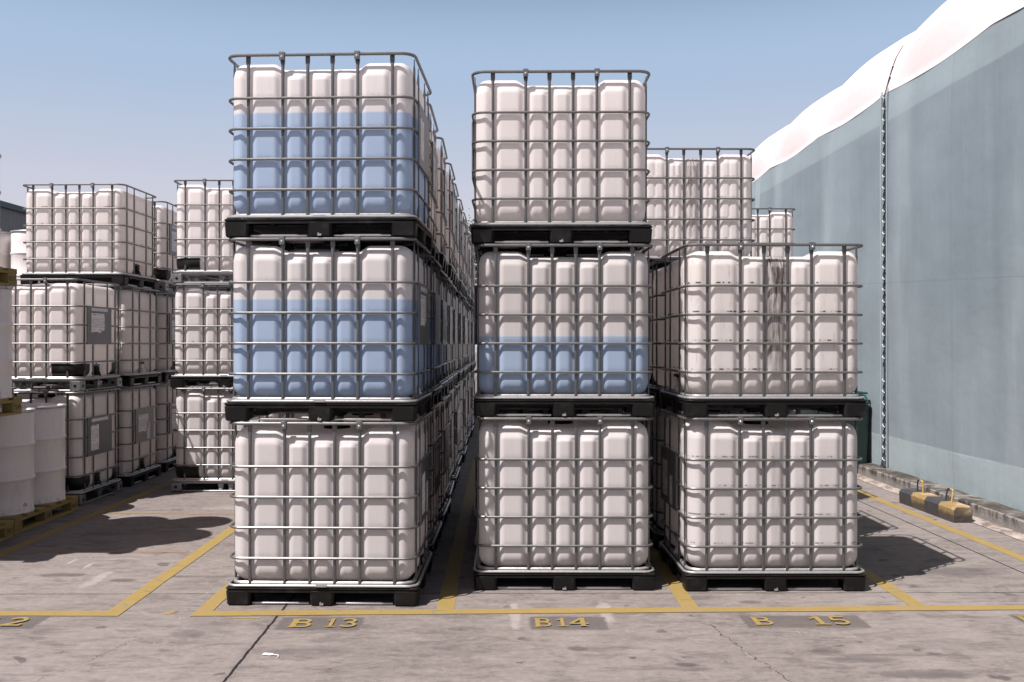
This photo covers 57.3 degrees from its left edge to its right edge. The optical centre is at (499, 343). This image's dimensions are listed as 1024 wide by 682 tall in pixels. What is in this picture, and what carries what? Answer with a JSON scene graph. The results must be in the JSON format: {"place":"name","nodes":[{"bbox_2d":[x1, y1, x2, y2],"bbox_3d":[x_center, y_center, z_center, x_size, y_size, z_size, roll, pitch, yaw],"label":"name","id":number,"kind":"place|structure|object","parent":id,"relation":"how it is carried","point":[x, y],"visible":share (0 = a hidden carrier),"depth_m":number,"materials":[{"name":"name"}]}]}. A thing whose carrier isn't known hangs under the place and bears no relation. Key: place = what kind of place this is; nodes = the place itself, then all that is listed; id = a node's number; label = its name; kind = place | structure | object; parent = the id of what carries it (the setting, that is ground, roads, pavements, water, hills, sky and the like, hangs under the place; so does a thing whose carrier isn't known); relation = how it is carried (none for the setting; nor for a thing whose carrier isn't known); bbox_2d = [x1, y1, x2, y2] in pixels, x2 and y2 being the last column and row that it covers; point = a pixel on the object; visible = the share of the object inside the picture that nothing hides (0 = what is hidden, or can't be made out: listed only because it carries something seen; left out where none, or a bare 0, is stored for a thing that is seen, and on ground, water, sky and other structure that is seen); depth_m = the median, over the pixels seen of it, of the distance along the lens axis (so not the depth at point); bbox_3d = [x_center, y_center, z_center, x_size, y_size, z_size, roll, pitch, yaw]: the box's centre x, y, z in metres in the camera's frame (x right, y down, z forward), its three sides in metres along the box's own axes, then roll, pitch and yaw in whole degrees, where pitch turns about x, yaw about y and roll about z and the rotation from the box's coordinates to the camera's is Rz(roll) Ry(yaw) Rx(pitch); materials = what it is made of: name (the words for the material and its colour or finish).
{"place":"outdoors","nodes":[
{"label":"outdoors","id":0,"kind":"place"},
{"bbox_2d":[10,230,39,286],"bbox_3d":[-6.339,-1.062,12.747,0.591,0.905,0.598,0,0,-17],"label":"white drum","id":1,"kind":"object","parent":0,"point":[18,250],"visible":0.29,"depth_m":12.48,"materials":[{"name":"paint"}]},
{"bbox_2d":[0,200,233,384],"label":"grey building","id":2,"kind":"structure","parent":0,"point":[12,216],"depth_m":30.82,"materials":[{"name":"paint"}]},
{"bbox_2d":[0,0,946,352],"label":"sky","id":3,"kind":"structure","parent":0,"point":[137,94],"materials":[{"name":"blue"}]},
{"bbox_2d":[0,353,1023,681],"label":"ground","id":4,"kind":"structure","parent":0,"point":[146,639],"depth_m":5.47,"materials":[{"name":"concrete"}]},
{"bbox_2d":[0,520,13,541],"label":"timber pallet","id":5,"kind":"object","parent":4,"relation":"on","point":[6,529],"visible":1,"depth_m":7.78,"materials":[{"name":"yellow paint"}]},
{"bbox_2d":[0,617,28,625],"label":"bay number marking","id":6,"kind":"object","parent":4,"relation":"on","point":[12,624],"visible":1,"depth_m":5.43,"materials":[{"name":"yellow paint"}]},
{"bbox_2d":[0,495,77,534],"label":"timber pallet","id":7,"kind":"object","parent":4,"relation":"on","point":[41,513],"visible":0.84,"depth_m":8.51,"materials":[{"name":"yellow paint"}]},
{"bbox_2d":[0,407,35,516],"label":"white drum","id":8,"kind":"object","parent":7,"relation":"on","point":[17,443],"visible":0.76,"depth_m":8.12,"materials":[{"name":"paint"}]},
{"bbox_2d":[0,403,66,504],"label":"white drum","id":9,"kind":"object","parent":7,"relation":"on","point":[49,452],"visible":0.57,"depth_m":8.72,"materials":[{"name":"paint"}]},
{"bbox_2d":[13,387,121,504],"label":"bulk container","id":10,"kind":"object","parent":4,"relation":"on","point":[91,448],"visible":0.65,"depth_m":9.63,"materials":[{"name":"plastic"}]},
{"bbox_2d":[12,278,121,390],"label":"bulk container","id":11,"kind":"object","parent":10,"relation":"on","point":[63,334],"visible":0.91,"depth_m":9.49,"materials":[{"name":"plastic"}]},
{"bbox_2d":[0,479,175,556],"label":"yellow line marking","id":12,"kind":"object","parent":4,"relation":"on","point":[47,534],"visible":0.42,"depth_m":8.57,"materials":[{"name":"paint"}]},
{"bbox_2d":[32,383,161,486],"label":"bulk container","id":13,"kind":"object","parent":4,"relation":"on","point":[137,435],"visible":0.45,"depth_m":10.85,"materials":[{"name":"plastic"}]},
{"bbox_2d":[29,286,161,385],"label":"bulk container","id":14,"kind":"object","parent":13,"relation":"on","point":[136,334],"visible":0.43,"depth_m":10.85,"materials":[{"name":"plastic"}]},
{"bbox_2d":[20,183,158,289],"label":"bulk container","id":15,"kind":"object","parent":14,"relation":"on","point":[104,235],"visible":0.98,"depth_m":10.58,"materials":[{"name":"plastic"}]},
{"bbox_2d":[15,550,187,552],"bbox_3d":[-3.120,1.628,7.344,1.360,0.001,0.089,0,0,1],"label":"faded line marking","id":16,"kind":"object","parent":4,"relation":"on","point":[99,551],"visible":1,"depth_m":7.33,"materials":[{"name":"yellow paint"}]},
{"bbox_2d":[0,525,234,615],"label":"yellow line marking","id":17,"kind":"object","parent":4,"relation":"on","point":[136,596],"visible":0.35,"depth_m":6.09,"materials":[{"name":"paint"}]},
{"bbox_2d":[90,382,186,471],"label":"bulk container","id":18,"kind":"object","parent":4,"relation":"on","point":[166,424],"visible":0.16,"depth_m":11.95,"materials":[{"name":"plastic"}]},
{"bbox_2d":[144,292,178,381],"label":"bulk container","id":19,"kind":"object","parent":18,"relation":"on","point":[166,337],"visible":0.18,"depth_m":11.91,"materials":[{"name":"plastic"}]},
{"bbox_2d":[116,201,188,294],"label":"bulk container","id":20,"kind":"object","parent":19,"relation":"on","point":[164,242],"visible":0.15,"depth_m":11.89,"materials":[{"name":"plastic"}]},
{"bbox_2d":[106,512,234,514],"bbox_3d":[-3.120,1.628,8.985,1.362,0.001,0.093,0,0,3],"label":"faded line marking","id":21,"kind":"object","parent":4,"relation":"on","point":[168,513],"visible":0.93,"depth_m":8.97,"materials":[{"name":"yellow paint"}]},
{"bbox_2d":[171,384,284,491],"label":"bulk container","id":22,"kind":"object","parent":4,"relation":"on","point":[205,441],"visible":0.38,"depth_m":10.30,"materials":[{"name":"plastic"}]},
{"bbox_2d":[170,283,233,386],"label":"bulk container","id":23,"kind":"object","parent":22,"relation":"on","point":[203,326],"visible":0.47,"depth_m":10.30,"materials":[{"name":"plastic"}]},
{"bbox_2d":[172,179,246,287],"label":"bulk container","id":24,"kind":"object","parent":23,"relation":"on","point":[204,249],"visible":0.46,"depth_m":10.30,"materials":[{"name":"plastic"}]},
{"bbox_2d":[288,618,356,626],"bbox_3d":[-1.025,1.625,5.450,0.389,0.004,0.170,0,0,0],"label":"bay number marking","id":25,"kind":"object","parent":4,"relation":"on","point":[294,623],"visible":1,"depth_m":5.45,"materials":[{"name":"yellow paint"}]},
{"bbox_2d":[226,411,432,605],"bbox_3d":[-1.093,1.054,6.299,1.210,1.148,1.016,0,0,1],"label":"bulk container","id":26,"kind":"object","parent":4,"relation":"on","point":[326,513],"visible":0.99,"depth_m":5.83,"materials":[{"name":"plastic"}]},
{"bbox_2d":[224,236,431,420],"bbox_3d":[-1.101,-0.092,6.299,1.210,1.148,1.017,0,0,2],"label":"bulk container","id":27,"kind":"object","parent":26,"relation":"on","point":[324,336],"visible":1,"depth_m":5.83,"materials":[{"name":"plastic"}]},
{"bbox_2d":[224,51,432,251],"bbox_3d":[-1.097,-1.238,6.299,1.210,1.148,1.016,0,0,2],"label":"bulk container","id":28,"kind":"object","parent":27,"relation":"on","point":[332,152],"visible":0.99,"depth_m":5.83,"materials":[{"name":"plastic"}]},
{"bbox_2d":[279,401,441,559],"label":"bulk container","id":29,"kind":"object","parent":4,"relation":"on","point":[435,524],"visible":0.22,"depth_m":7.27,"materials":[{"name":"plastic"}]},
{"bbox_2d":[419,255,441,407],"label":"bulk container","id":30,"kind":"object","parent":29,"relation":"on","point":[434,388],"visible":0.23,"depth_m":7.23,"materials":[{"name":"plastic"}]},
{"bbox_2d":[289,102,438,264],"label":"bulk container","id":31,"kind":"object","parent":30,"relation":"on","point":[433,186],"visible":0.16,"depth_m":7.27,"materials":[{"name":"plastic"}]},
{"bbox_2d":[434,394,450,529],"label":"bulk container","id":32,"kind":"object","parent":4,"relation":"on","point":[444,499],"visible":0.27,"depth_m":8.44,"materials":[{"name":"plastic"}]},
{"bbox_2d":[434,268,447,395],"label":"bulk container","id":33,"kind":"object","parent":32,"relation":"on","point":[443,382],"visible":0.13,"depth_m":8.57,"materials":[{"name":"plastic"}]},
{"bbox_2d":[428,136,447,274],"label":"bulk container","id":34,"kind":"object","parent":33,"relation":"on","point":[441,222],"visible":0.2,"depth_m":8.27,"materials":[{"name":"plastic"}]},
{"bbox_2d":[442,388,453,498],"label":"bulk container","id":35,"kind":"object","parent":4,"relation":"on","point":[451,466],"visible":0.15,"depth_m":9.72,"materials":[{"name":"plastic"}]},
{"bbox_2d":[441,278,452,390],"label":"bulk container","id":36,"kind":"object","parent":35,"relation":"on","point":[449,377],"visible":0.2,"depth_m":9.68,"materials":[{"name":"plastic"}]},
{"bbox_2d":[441,162,455,282],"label":"bulk container","id":37,"kind":"object","parent":36,"relation":"on","point":[450,238],"visible":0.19,"depth_m":9.52,"materials":[{"name":"plastic"}]},
{"bbox_2d":[448,384,459,488],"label":"bulk container","id":38,"kind":"object","parent":4,"relation":"on","point":[455,455],"visible":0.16,"depth_m":10.72,"materials":[{"name":"plastic"}]},
{"bbox_2d":[448,285,457,385],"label":"bulk container","id":39,"kind":"object","parent":38,"relation":"on","point":[454,373],"visible":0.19,"depth_m":10.78,"materials":[{"name":"plastic"}]},
{"bbox_2d":[448,182,459,288],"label":"bulk container","id":40,"kind":"object","parent":39,"relation":"on","point":[456,248],"visible":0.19,"depth_m":10.79,"materials":[{"name":"plastic"}]},
{"bbox_2d":[437,458,473,608],"bbox_3d":[-0.325,1.628,10.856,0.110,0.001,10.288,0,0,0],"label":"yellow line marking","id":41,"kind":"object","parent":4,"relation":"on","point":[448,595],"visible":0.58,"depth_m":7.26,"materials":[{"name":"paint"}]},
{"bbox_2d":[453,380,461,465],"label":"bulk container","id":42,"kind":"object","parent":4,"relation":"on","point":[459,445],"visible":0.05,"depth_m":12.13,"materials":[{"name":"plastic"}]},
{"bbox_2d":[451,291,462,381],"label":"bulk container","id":43,"kind":"object","parent":42,"relation":"on","point":[459,338],"visible":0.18,"depth_m":11.77,"materials":[{"name":"plastic"}]},
{"bbox_2d":[448,199,463,293],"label":"bulk container","id":44,"kind":"object","parent":43,"relation":"on","point":[460,254],"visible":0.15,"depth_m":11.89,"materials":[{"name":"plastic"}]},
{"bbox_2d":[460,377,466,462],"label":"bulk container","id":45,"kind":"object","parent":4,"relation":"on","point":[463,446],"visible":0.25,"depth_m":12.92,"materials":[{"name":"plastic"}]},
{"bbox_2d":[456,296,466,378],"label":"bulk container","id":46,"kind":"object","parent":45,"relation":"on","point":[464,336],"visible":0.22,"depth_m":13.05,"materials":[{"name":"plastic"}]},
{"bbox_2d":[451,212,467,297],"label":"bulk container","id":47,"kind":"object","parent":46,"relation":"on","point":[464,265],"visible":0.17,"depth_m":13.24,"materials":[{"name":"plastic"}]},
{"bbox_2d":[466,372,470,443],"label":"bulk container","id":48,"kind":"object","parent":4,"relation":"on","point":[468,405],"visible":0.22,"depth_m":15.29,"materials":[{"name":"plastic"}]},
{"bbox_2d":[467,303,470,372],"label":"bulk container","id":49,"kind":"object","parent":48,"relation":"on","point":[469,337],"visible":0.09,"depth_m":15.58,"materials":[{"name":"plastic"}]},
{"bbox_2d":[467,232,471,304],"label":"bulk container","id":50,"kind":"object","parent":49,"relation":"on","point":[469,273],"visible":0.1,"depth_m":15.44,"materials":[{"name":"plastic"}]},
{"bbox_2d":[464,208,476,283],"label":"leafy tree","id":51,"kind":"object","parent":4,"relation":"on","point":[469,229],"visible":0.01,"depth_m":41.40,"materials":[{"name":"green plant"}]},
{"bbox_2d":[469,370,473,436],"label":"bulk container","id":52,"kind":"object","parent":4,"relation":"on","point":[471,416],"visible":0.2,"depth_m":16.50,"materials":[{"name":"plastic"}]},
{"bbox_2d":[468,306,473,370],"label":"bulk container","id":53,"kind":"object","parent":52,"relation":"on","point":[472,340],"visible":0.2,"depth_m":16.42,"materials":[{"name":"plastic"}]},
{"bbox_2d":[469,240,473,307],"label":"bulk container","id":54,"kind":"object","parent":53,"relation":"on","point":[472,277],"visible":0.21,"depth_m":16.42,"materials":[{"name":"plastic"}]},
{"bbox_2d":[473,369,474,422],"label":"bulk container","id":55,"kind":"object","parent":4,"relation":"on","point":[474,393],"visible":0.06,"depth_m":18.75,"materials":[{"name":"plastic"}]},
{"bbox_2d":[534,618,588,626],"bbox_3d":[0.359,1.624,5.460,0.314,0.004,0.170,0,0,0],"label":"bay number marking","id":56,"kind":"object","parent":4,"relation":"on","point":[538,621],"visible":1,"depth_m":5.45,"materials":[{"name":"yellow paint"}]},
{"bbox_2d":[499,410,625,417],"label":"bulk container","id":57,"kind":"object","parent":4,"relation":"on","point":[550,412],"visible":0.01,"depth_m":7.41,"materials":[{"name":"plastic"}]},
{"bbox_2d":[473,407,654,589],"bbox_3d":[0.427,1.054,6.666,1.210,1.148,1.016,0,0,0],"label":"bulk container","id":58,"kind":"object","parent":4,"relation":"on","point":[563,503],"visible":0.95,"depth_m":6.19,"materials":[{"name":"plastic"}]},
{"bbox_2d":[473,242,654,416],"bbox_3d":[0.427,-0.092,6.666,1.210,1.148,1.016,0,0,1],"label":"bulk container","id":59,"kind":"object","parent":58,"relation":"on","point":[561,336],"visible":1,"depth_m":6.19,"materials":[{"name":"plastic"}]},
{"bbox_2d":[470,68,651,256],"bbox_3d":[0.411,-1.238,6.666,1.210,1.148,1.016,0,0,1],"label":"bulk container","id":60,"kind":"object","parent":59,"relation":"on","point":[559,164],"visible":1,"depth_m":6.19,"materials":[{"name":"plastic"}]},
{"bbox_2d":[190,583,1023,615],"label":"yellow line marking","id":61,"kind":"object","parent":4,"relation":"on","point":[210,605],"visible":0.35,"depth_m":5.70,"materials":[{"name":"paint"}]},
{"bbox_2d":[619,410,641,422],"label":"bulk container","id":62,"kind":"object","parent":4,"relation":"on","point":[640,421],"visible":0.02,"depth_m":8.70,"materials":[{"name":"plastic"}]},
{"bbox_2d":[649,542,697,607],"bbox_3d":[1.185,1.628,8.876,0.109,0.001,6.248,0,0,0],"label":"yellow line marking","id":63,"kind":"object","parent":4,"relation":"on","point":[684,599],"visible":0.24,"depth_m":6.41,"materials":[{"name":"paint"}]},
{"bbox_2d":[642,402,800,549],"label":"bulk container","id":64,"kind":"object","parent":4,"relation":"on","point":[656,424],"visible":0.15,"depth_m":7.49,"materials":[{"name":"plastic"}]},
{"bbox_2d":[645,260,675,404],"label":"bulk container","id":65,"kind":"object","parent":64,"relation":"on","point":[656,332],"visible":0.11,"depth_m":7.49,"materials":[{"name":"plastic"}]},
{"bbox_2d":[659,408,866,590],"bbox_3d":[1.810,1.054,6.641,1.210,1.148,1.016,0,0,0],"label":"bulk container","id":66,"kind":"object","parent":4,"relation":"on","point":[770,503],"visible":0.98,"depth_m":6.17,"materials":[{"name":"plastic"}]},
{"bbox_2d":[659,242,866,416],"bbox_3d":[1.815,-0.092,6.641,1.206,1.148,1.016,0,0,0],"label":"bulk container","id":67,"kind":"object","parent":66,"relation":"on","point":[766,336],"visible":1,"depth_m":6.17,"materials":[{"name":"plastic"}]},
{"bbox_2d":[750,616,849,624],"bbox_3d":[1.762,1.624,5.492,0.560,0.004,0.165,0,0,0],"label":"bay number marking","id":68,"kind":"object","parent":4,"relation":"on","point":[757,622],"visible":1,"depth_m":5.49,"materials":[{"name":"yellow paint"}]},
{"bbox_2d":[801,391,869,472],"bbox_3d":[4.250,1.118,11.900,0.732,1.019,0.572,0,0,0],"label":"green bin","id":69,"kind":"object","parent":4,"relation":"on","point":[862,432],"visible":0.16,"depth_m":11.64,"materials":[{"name":"plastic"}]},
{"bbox_2d":[854,562,925,605],"bbox_3d":[2.610,1.628,8.894,0.110,0.001,6.211,0,0,0],"label":"yellow line marking","id":70,"kind":"object","parent":4,"relation":"on","point":[893,590],"visible":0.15,"depth_m":6.21,"materials":[{"name":"paint"}]},
{"bbox_2d":[899,479,972,522],"bbox_3d":[4.200,1.493,9.060,0.189,0.271,1.100,0,0,-2],"label":"wheel stop","id":71,"kind":"object","parent":4,"relation":"on","point":[945,508],"visible":1,"depth_m":8.86,"materials":[{"name":"concrete"}]},
{"bbox_2d":[857,462,1023,533],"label":"kerb","id":72,"kind":"structure","parent":4,"relation":"on","point":[999,514],"depth_m":9.25,"materials":[{"name":"concrete"}]},
{"bbox_2d":[748,0,1023,511],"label":"tarpaulin warehouse","id":73,"kind":"structure","parent":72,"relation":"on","point":[902,160],"depth_m":9.99,"materials":[{"name":"grey fabric"}]},
{"bbox_2d":[857,490,1023,560],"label":"yellow line marking","id":74,"kind":"object","parent":4,"relation":"on","point":[979,540],"visible":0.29,"depth_m":8.29,"materials":[{"name":"paint"}]},
{"bbox_2d":[857,474,1023,541],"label":"kerb footing","id":75,"kind":"object","parent":4,"relation":"on","point":[998,528],"visible":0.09,"depth_m":8.49,"materials":[{"name":"grey concrete"}]},
{"bbox_3d":[-6.648,1.558,12.900,1.204,0.143,1.207,0,0,0],"label":"timber pallet","id":76,"kind":"object","parent":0,"visible":0},
{"bbox_2d":[12,387,40,391],"bbox_3d":[-6.339,1.033,12.747,0.591,0.905,0.598,0,0,-17],"label":"white drum","id":77,"kind":"object","parent":76,"relation":"on","point":[23,389],"visible":0.02,"depth_m":12.48,"materials":[{"name":"paint"}]},
{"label":"bulk container","id":78,"kind":"object","parent":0,"visible":0},
{"bbox_2d":[461,300,467,373],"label":"bulk container","id":79,"kind":"object","parent":78,"relation":"on","point":[466,302],"visible":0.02,"depth_m":14.68,"materials":[{"name":"plastic"}]},
{"bbox_2d":[461,223,467,301],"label":"bulk container","id":80,"kind":"object","parent":79,"relation":"on","point":[467,264],"visible":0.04,"depth_m":14.39,"materials":[{"name":"plastic"}]},
{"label":"bulk container","id":81,"kind":"object","parent":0,"visible":0},
{"bbox_2d":[470,310,474,368],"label":"bulk container","id":82,"kind":"object","parent":81,"relation":"on","point":[473,344],"visible":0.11,"depth_m":17.58,"materials":[{"name":"plastic"}]},
{"bbox_2d":[470,247,474,309],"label":"bulk container","id":83,"kind":"object","parent":82,"relation":"on","point":[474,275],"visible":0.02,"depth_m":18.11,"materials":[{"name":"plastic"}]},
{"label":"bulk container","id":84,"kind":"object","parent":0,"visible":0},
{"bbox_2d":[476,248,613,258],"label":"bulk container","id":85,"kind":"object","parent":84,"relation":"on","point":[568,251],"depth_m":7.42,"materials":[{"name":"plastic"}]},
{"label":"bulk container","id":86,"kind":"object","parent":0,"visible":0},
{"bbox_2d":[635,147,754,269],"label":"bulk container","id":87,"kind":"object","parent":86,"relation":"on","point":[701,200],"visible":0.59,"depth_m":8.64,"materials":[{"name":"plastic"}]},
{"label":"bulk container","id":88,"kind":"object","parent":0,"visible":0},
{"bbox_2d":[748,207,794,256],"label":"bulk container","id":89,"kind":"object","parent":88,"relation":"on","point":[774,227],"visible":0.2,"depth_m":12.47,"materials":[{"name":"plastic"}]},
{"bbox_3d":[-4.400,1.033,6.997,0.591,0.905,0.598,0,0,0],"label":"white drum","id":90,"kind":"object","parent":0,"visible":0},
{"bbox_2d":[0,396,21,416],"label":"timber pallet","id":91,"kind":"object","parent":90,"relation":"on","point":[12,405],"visible":1,"depth_m":7.64,"materials":[{"name":"yellow paint"}]},
{"bbox_2d":[0,285,13,398],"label":"white drum","id":92,"kind":"object","parent":91,"relation":"on","point":[6,324],"visible":1,"depth_m":7.50,"materials":[{"name":"paint"}]},
{"bbox_2d":[0,267,16,286],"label":"timber pallet","id":93,"kind":"object","parent":92,"relation":"on","point":[8,276],"visible":0.99,"depth_m":7.53,"materials":[{"name":"yellow paint"}]},
{"bbox_2d":[0,231,10,267],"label":"white drum","id":94,"kind":"object","parent":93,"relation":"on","point":[5,249],"visible":0.48,"depth_m":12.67,"materials":[{"name":"paint"}]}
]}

